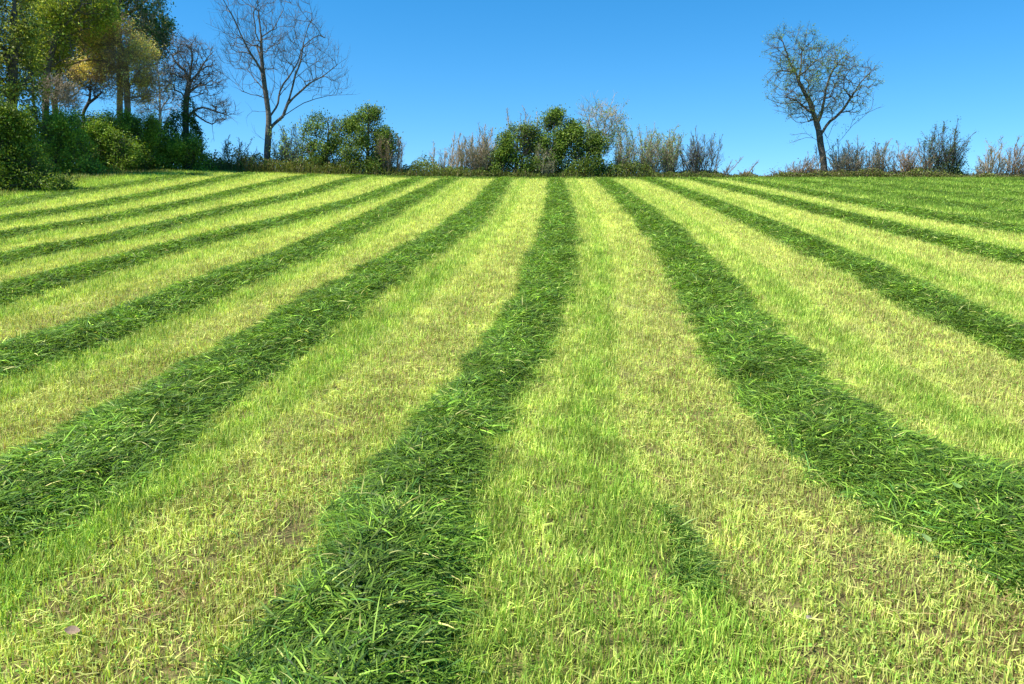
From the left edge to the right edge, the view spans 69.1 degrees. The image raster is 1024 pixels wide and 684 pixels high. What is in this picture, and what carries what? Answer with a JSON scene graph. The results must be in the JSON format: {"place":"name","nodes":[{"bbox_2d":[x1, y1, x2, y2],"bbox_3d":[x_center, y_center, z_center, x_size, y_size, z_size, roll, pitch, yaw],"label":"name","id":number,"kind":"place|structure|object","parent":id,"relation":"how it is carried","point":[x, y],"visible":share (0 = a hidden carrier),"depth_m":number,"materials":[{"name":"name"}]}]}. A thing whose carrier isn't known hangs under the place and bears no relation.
{"place":"outdoors","nodes":[
{"label":"outdoors","id":0,"kind":"place"},
{"bbox_2d":[0,166,1013,196],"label":"rough grass","id":1,"kind":"structure","parent":0,"point":[105,174],"depth_m":36.91,"materials":[{"name":"green plant"}]},
{"bbox_2d":[0,173,1023,683],"bbox_3d":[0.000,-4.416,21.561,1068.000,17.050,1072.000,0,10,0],"label":"ground","id":2,"kind":"structure","parent":0,"point":[510,657],"depth_m":3.67,"materials":[{"name":"plant"}]},
{"bbox_2d":[0,0,63,116],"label":"woodland tree","id":3,"kind":"object","parent":2,"relation":"on","point":[12,60],"visible":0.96,"depth_m":34.17,"materials":[{"name":"green plant"}]},
{"bbox_2d":[0,88,84,190],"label":"bramble bush","id":4,"kind":"object","parent":2,"relation":"on","point":[19,166],"visible":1,"depth_m":27.42,"materials":[{"name":"green plant"}]},
{"bbox_2d":[32,71,88,160],"bbox_3d":[-23.491,-11.447,38.731,2.899,5.208,2.371,0,10,0],"label":"twiggy shrub","id":5,"kind":"object","parent":2,"relation":"on","point":[66,93],"visible":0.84,"depth_m":38.39,"materials":[{"name":"green plant"}]},
{"bbox_2d":[0,0,123,122],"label":"woodland tree","id":6,"kind":"object","parent":2,"relation":"on","point":[42,71],"visible":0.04,"depth_m":43.68,"materials":[{"name":"green plant"}]},
{"bbox_2d":[0,0,126,157],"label":"woodland tree","id":7,"kind":"object","parent":2,"relation":"on","point":[100,12],"visible":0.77,"depth_m":38.80,"materials":[{"name":"green plant"}]},
{"bbox_2d":[24,98,118,173],"bbox_3d":[-21.821,-9.816,35.776,4.930,3.863,3.278,0,10,0],"label":"bramble bush","id":8,"kind":"object","parent":2,"relation":"on","point":[60,131],"visible":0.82,"depth_m":35.51,"materials":[{"name":"green plant"}]},
{"bbox_2d":[70,68,113,123],"bbox_3d":[-23.756,-12.646,42.439,2.533,5.686,2.092,-10,14,-44],"label":"crooked sapling","id":9,"kind":"object","parent":2,"relation":"on","point":[91,85],"visible":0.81,"depth_m":42.06,"materials":[{"name":"brown plant"}]},
{"bbox_2d":[43,104,149,170],"bbox_3d":[-21.943,-10.662,39.205,5.225,3.928,3.310,0,10,0],"label":"bramble bush","id":10,"kind":"object","parent":2,"relation":"on","point":[108,140],"visible":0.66,"depth_m":38.96,"materials":[{"name":"green plant"}]},
{"bbox_2d":[0,170,227,209],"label":"grass windrow","id":11,"kind":"object","parent":2,"relation":"on","point":[30,199],"depth_m":28.25,"materials":[{"name":"green plant"}]},
{"bbox_2d":[56,9,179,140],"bbox_3d":[-22.349,-14.365,41.876,7.203,9.524,4.309,0,10,0],"label":"woodland tree","id":12,"kind":"object","parent":2,"relation":"on","point":[125,58],"visible":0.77,"depth_m":41.27,"materials":[{"name":"green plant"}]},
{"bbox_2d":[76,0,182,135],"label":"woodland tree","id":13,"kind":"object","parent":2,"relation":"on","point":[155,30],"visible":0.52,"depth_m":44.05,"materials":[{"name":"green plant"}]},
{"bbox_2d":[91,136,167,169],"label":"bramble bush","id":14,"kind":"object","parent":2,"relation":"on","point":[145,163],"visible":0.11,"depth_m":40.94,"materials":[{"name":"green plant"}]},
{"bbox_2d":[0,171,261,224],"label":"grass windrow","id":15,"kind":"object","parent":2,"relation":"on","point":[100,203],"depth_m":24.62,"materials":[{"name":"green plant"}]},
{"bbox_2d":[95,102,175,169],"bbox_3d":[-20.997,-11.249,41.407,4.479,3.968,2.857,-1,10,-6],"label":"bramble bush","id":16,"kind":"object","parent":2,"relation":"on","point":[143,130],"visible":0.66,"depth_m":40.81,"materials":[{"name":"green plant"}]},
{"bbox_2d":[131,56,182,130],"bbox_3d":[-21.155,-13.838,44.697,3.587,7.329,2.404,0,10,0],"label":"whitish tree","id":17,"kind":"object","parent":2,"relation":"on","point":[160,109],"visible":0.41,"depth_m":44.42,"materials":[{"name":"grey plant"}]},
{"bbox_2d":[0,173,322,243],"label":"grass windrow","id":18,"kind":"object","parent":2,"relation":"on","point":[103,217],"depth_m":21.79,"materials":[{"name":"green plant"}]},
{"bbox_2d":[145,129,222,170],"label":"bramble bush","id":19,"kind":"object","parent":2,"relation":"on","point":[178,150],"visible":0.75,"depth_m":41.92,"materials":[{"name":"green plant"}]},
{"bbox_2d":[0,175,371,272],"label":"grass windrow","id":20,"kind":"object","parent":2,"relation":"on","point":[61,245],"depth_m":18.18,"materials":[{"name":"green plant"}]},
{"bbox_2d":[159,28,243,168],"bbox_3d":[-18.116,-13.889,43.188,5.085,8.150,3.142,0,10,0],"label":"ivy clad tree","id":21,"kind":"object","parent":2,"relation":"on","point":[189,121],"visible":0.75,"depth_m":42.95,"materials":[{"name":"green plant"}]},
{"bbox_2d":[0,176,426,310],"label":"grass windrow","id":22,"kind":"object","parent":2,"relation":"on","point":[15,286],"depth_m":14.48,"materials":[{"name":"green plant"}]},
{"bbox_2d":[0,176,461,410],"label":"grass windrow","id":23,"kind":"object","parent":2,"relation":"on","point":[26,348],"depth_m":10.19,"materials":[{"name":"green plant"}]},
{"bbox_2d":[214,135,256,166],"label":"bare shrub","id":24,"kind":"object","parent":2,"relation":"on","point":[228,144],"visible":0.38,"depth_m":44.63,"materials":[{"name":"brown plant"}]},
{"bbox_2d":[0,176,525,615],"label":"grass windrow","id":25,"kind":"object","parent":2,"relation":"on","point":[43,475],"depth_m":5.89,"materials":[{"name":"green plant"}]},
{"bbox_2d":[206,0,359,165],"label":"bare tree","id":26,"kind":"object","parent":2,"relation":"on","point":[269,113],"visible":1,"depth_m":44.11,"materials":[{"name":"brown plant"}]},
{"bbox_2d":[266,115,307,170],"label":"leafing sapling","id":27,"kind":"object","parent":2,"relation":"on","point":[284,153],"visible":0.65,"depth_m":44.76,"materials":[{"name":"green plant"}]},
{"bbox_2d":[289,105,357,172],"bbox_3d":[-11.060,-11.901,44.575,4.470,4.412,2.391,0,10,0],"label":"round tree","id":28,"kind":"object","parent":2,"relation":"on","point":[328,149],"visible":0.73,"depth_m":44.29,"materials":[{"name":"green plant"}]},
{"bbox_2d":[41,177,629,683],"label":"grass windrow","id":29,"kind":"object","parent":2,"relation":"on","point":[369,603],"depth_m":3.62,"materials":[{"name":"green plant"}]},
{"bbox_2d":[334,100,402,174],"bbox_3d":[-8.476,-12.025,44.370,4.098,4.733,3.004,0,10,0],"label":"round tree","id":30,"kind":"object","parent":2,"relation":"on","point":[360,120],"visible":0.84,"depth_m":43.91,"materials":[{"name":"green plant"}]},
{"bbox_2d":[373,133,406,174],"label":"bare shrub","id":31,"kind":"object","parent":2,"relation":"on","point":[392,160],"visible":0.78,"depth_m":43.90,"materials":[{"name":"brown plant"}]},
{"bbox_2d":[428,131,473,175],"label":"bare shrub","id":32,"kind":"object","parent":2,"relation":"on","point":[461,153],"visible":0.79,"depth_m":44.64,"materials":[{"name":"brown plant"}]},
{"bbox_2d":[459,124,498,175],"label":"bare shrub","id":33,"kind":"object","parent":2,"relation":"on","point":[479,155],"visible":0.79,"depth_m":44.23,"materials":[{"name":"brown plant"}]},
{"bbox_2d":[0,169,1023,683],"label":"stubble","id":34,"kind":"object","parent":2,"relation":"on","point":[592,205],"visible":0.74,"depth_m":5.70,"materials":[{"name":"plant"}]},
{"bbox_2d":[64,625,79,633],"bbox_3d":[-1.738,1.141,2.942,0.055,0.008,0.042,14,28,-27],"label":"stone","id":35,"kind":"object","parent":34,"relation":"on","point":[71,629],"visible":1,"depth_m":2.94,"materials":[{"name":"beige stone"}]},
{"bbox_2d":[484,117,549,176],"bbox_3d":[0.352,-11.446,44.246,4.048,3.884,2.589,0,10,0],"label":"dense bush","id":36,"kind":"object","parent":2,"relation":"on","point":[505,149],"visible":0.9,"depth_m":43.98,"materials":[{"name":"green plant"}]},
{"bbox_2d":[503,105,537,170],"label":"bare shrub","id":37,"kind":"object","parent":2,"relation":"on","point":[518,124],"visible":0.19,"depth_m":45.24,"materials":[{"name":"brown plant"}]},
{"bbox_2d":[48,141,1023,177],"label":"undergrowth","id":38,"kind":"object","parent":2,"relation":"on","point":[425,169],"visible":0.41,"depth_m":43.89,"materials":[{"name":"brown plant"}]},
{"bbox_2d":[532,143,559,176],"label":"bare shrub","id":39,"kind":"object","parent":2,"relation":"on","point":[552,169],"visible":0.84,"depth_m":43.82,"materials":[{"name":"brown plant"}]},
{"bbox_2d":[521,103,583,176],"bbox_3d":[2.513,-11.862,44.456,4.005,4.622,2.559,-2,10,-12],"label":"dense bush","id":40,"kind":"object","parent":2,"relation":"on","point":[562,139],"visible":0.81,"depth_m":44.07,"materials":[{"name":"green plant"}]},
{"bbox_2d":[561,114,618,176],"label":"dense bush","id":41,"kind":"object","parent":2,"relation":"on","point":[595,144],"visible":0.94,"depth_m":43.88,"materials":[{"name":"green plant"}]},
{"bbox_2d":[612,125,640,176],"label":"leafing shrub","id":42,"kind":"object","parent":2,"relation":"on","point":[619,157],"visible":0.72,"depth_m":44.31,"materials":[{"name":"green plant"}]},
{"bbox_2d":[625,121,676,175],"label":"leafing shrub","id":43,"kind":"object","parent":2,"relation":"on","point":[650,160],"visible":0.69,"depth_m":44.45,"materials":[{"name":"green plant"}]},
{"bbox_2d":[652,125,690,172],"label":"leafing shrub","id":44,"kind":"object","parent":2,"relation":"on","point":[670,150],"visible":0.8,"depth_m":44.51,"materials":[{"name":"green plant"}]},
{"bbox_2d":[341,173,1023,180],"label":"grass windrow","id":45,"kind":"object","parent":2,"relation":"on","point":[718,177],"depth_m":42.86,"materials":[{"name":"green plant"}]},
{"bbox_2d":[644,497,736,608],"bbox_3d":[0.899,0.991,3.804,0.374,0.133,1.321,1,10,5],"label":"grass tuft","id":46,"kind":"object","parent":2,"relation":"on","point":[692,574],"visible":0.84,"depth_m":3.57,"materials":[{"name":"green plant"}]},
{"bbox_2d":[675,128,723,173],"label":"bare shrub","id":47,"kind":"object","parent":2,"relation":"on","point":[695,159],"visible":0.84,"depth_m":44.55,"materials":[{"name":"brown plant"}]},
{"bbox_2d":[714,157,742,175],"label":"bare shrub","id":48,"kind":"object","parent":2,"relation":"on","point":[726,171],"visible":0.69,"depth_m":44.35,"materials":[{"name":"brown plant"}]},
{"bbox_2d":[738,160,758,176],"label":"bare shrub","id":49,"kind":"object","parent":2,"relation":"on","point":[748,172],"visible":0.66,"depth_m":44.41,"materials":[{"name":"brown plant"}]},
{"bbox_2d":[763,151,823,176],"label":"brown bramble","id":50,"kind":"object","parent":2,"relation":"on","point":[804,165],"visible":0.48,"depth_m":44.49,"materials":[{"name":"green plant"}]},
{"bbox_2d":[592,177,1023,643],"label":"grass windrow","id":51,"kind":"object","parent":2,"relation":"on","point":[872,450],"depth_m":5.22,"materials":[{"name":"green plant"}]},
{"bbox_2d":[922,534,930,541],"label":"broad leaf","id":52,"kind":"object","parent":51,"relation":"on","point":[926,537],"visible":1,"depth_m":3.56,"materials":[{"name":"green plant"}]},
{"bbox_2d":[952,482,962,487],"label":"broad leaf","id":53,"kind":"object","parent":51,"relation":"on","point":[957,485],"visible":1,"depth_m":4.19,"materials":[{"name":"green plant"}]},
{"bbox_2d":[759,20,883,175],"bbox_3d":[18.412,-14.264,44.055,7.754,9.543,4.345,0,10,0],"label":"lone tree","id":54,"kind":"object","parent":2,"relation":"on","point":[811,109],"visible":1,"depth_m":43.87,"materials":[{"name":"brown plant"}]},
{"bbox_2d":[638,177,1023,384],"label":"grass windrow","id":55,"kind":"object","parent":2,"relation":"on","point":[967,317],"depth_m":11.12,"materials":[{"name":"green plant"}]},
{"bbox_2d":[813,135,886,175],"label":"bare shrub","id":56,"kind":"object","parent":2,"relation":"on","point":[843,161],"visible":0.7,"depth_m":44.57,"materials":[{"name":"brown plant"}]},
{"bbox_2d":[683,177,1023,265],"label":"grass windrow","id":57,"kind":"object","parent":2,"relation":"on","point":[973,245],"depth_m":18.33,"materials":[{"name":"green plant"}]},
{"bbox_2d":[725,176,1023,245],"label":"grass windrow","id":58,"kind":"object","parent":2,"relation":"on","point":[960,219],"depth_m":23.10,"materials":[{"name":"green plant"}]},
{"bbox_2d":[863,138,897,176],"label":"bare shrub","id":59,"kind":"object","parent":2,"relation":"on","point":[883,166],"visible":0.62,"depth_m":44.59,"materials":[{"name":"brown plant"}]},
{"bbox_2d":[766,177,1023,219],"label":"grass windrow","id":60,"kind":"object","parent":2,"relation":"on","point":[1003,210],"depth_m":26.72,"materials":[{"name":"green plant"}]},
{"bbox_2d":[886,140,935,176],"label":"bare shrub","id":61,"kind":"object","parent":2,"relation":"on","point":[906,165],"visible":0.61,"depth_m":44.65,"materials":[{"name":"brown plant"}]},
{"bbox_2d":[811,177,1023,206],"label":"grass windrow","id":62,"kind":"object","parent":2,"relation":"on","point":[1009,200],"depth_m":30.61,"materials":[{"name":"green plant"}]},
{"bbox_2d":[862,177,1023,196],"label":"grass windrow","id":63,"kind":"object","parent":2,"relation":"on","point":[987,189],"depth_m":34.00,"materials":[{"name":"green plant"}]},
{"bbox_2d":[901,119,990,176],"bbox_3d":[26.058,-11.532,44.846,4.904,3.974,3.610,7,12,33],"label":"spiky shrub","id":64,"kind":"object","parent":2,"relation":"on","point":[953,161],"visible":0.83,"depth_m":44.53,"materials":[{"name":"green plant"}]},
{"bbox_2d":[914,176,1023,188],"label":"grass windrow","id":65,"kind":"object","parent":2,"relation":"on","point":[989,183],"depth_m":37.11,"materials":[{"name":"green plant"}]},
{"bbox_2d":[967,136,1011,175],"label":"bare shrub","id":66,"kind":"object","parent":2,"relation":"on","point":[988,168],"visible":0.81,"depth_m":44.67,"materials":[{"name":"brown plant"}]},
{"bbox_2d":[1000,134,1023,174],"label":"bare shrub","id":67,"kind":"object","parent":2,"relation":"on","point":[1015,158],"visible":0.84,"depth_m":44.59,"materials":[{"name":"brown plant"}]},
{"bbox_2d":[0,0,1023,175],"label":"sky","id":68,"kind":"structure","parent":0,"point":[437,68],"materials":[{"name":"blue"}]},
{"bbox_2d":[575,90,631,157],"bbox_3d":[5.448,-12.424,45.004,3.629,5.526,2.920,0,10,0],"label":"tall sapling","id":69,"kind":"object","parent":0,"point":[610,125],"visible":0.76,"depth_m":44.62,"materials":[{"name":"beige plant"}]}
]}

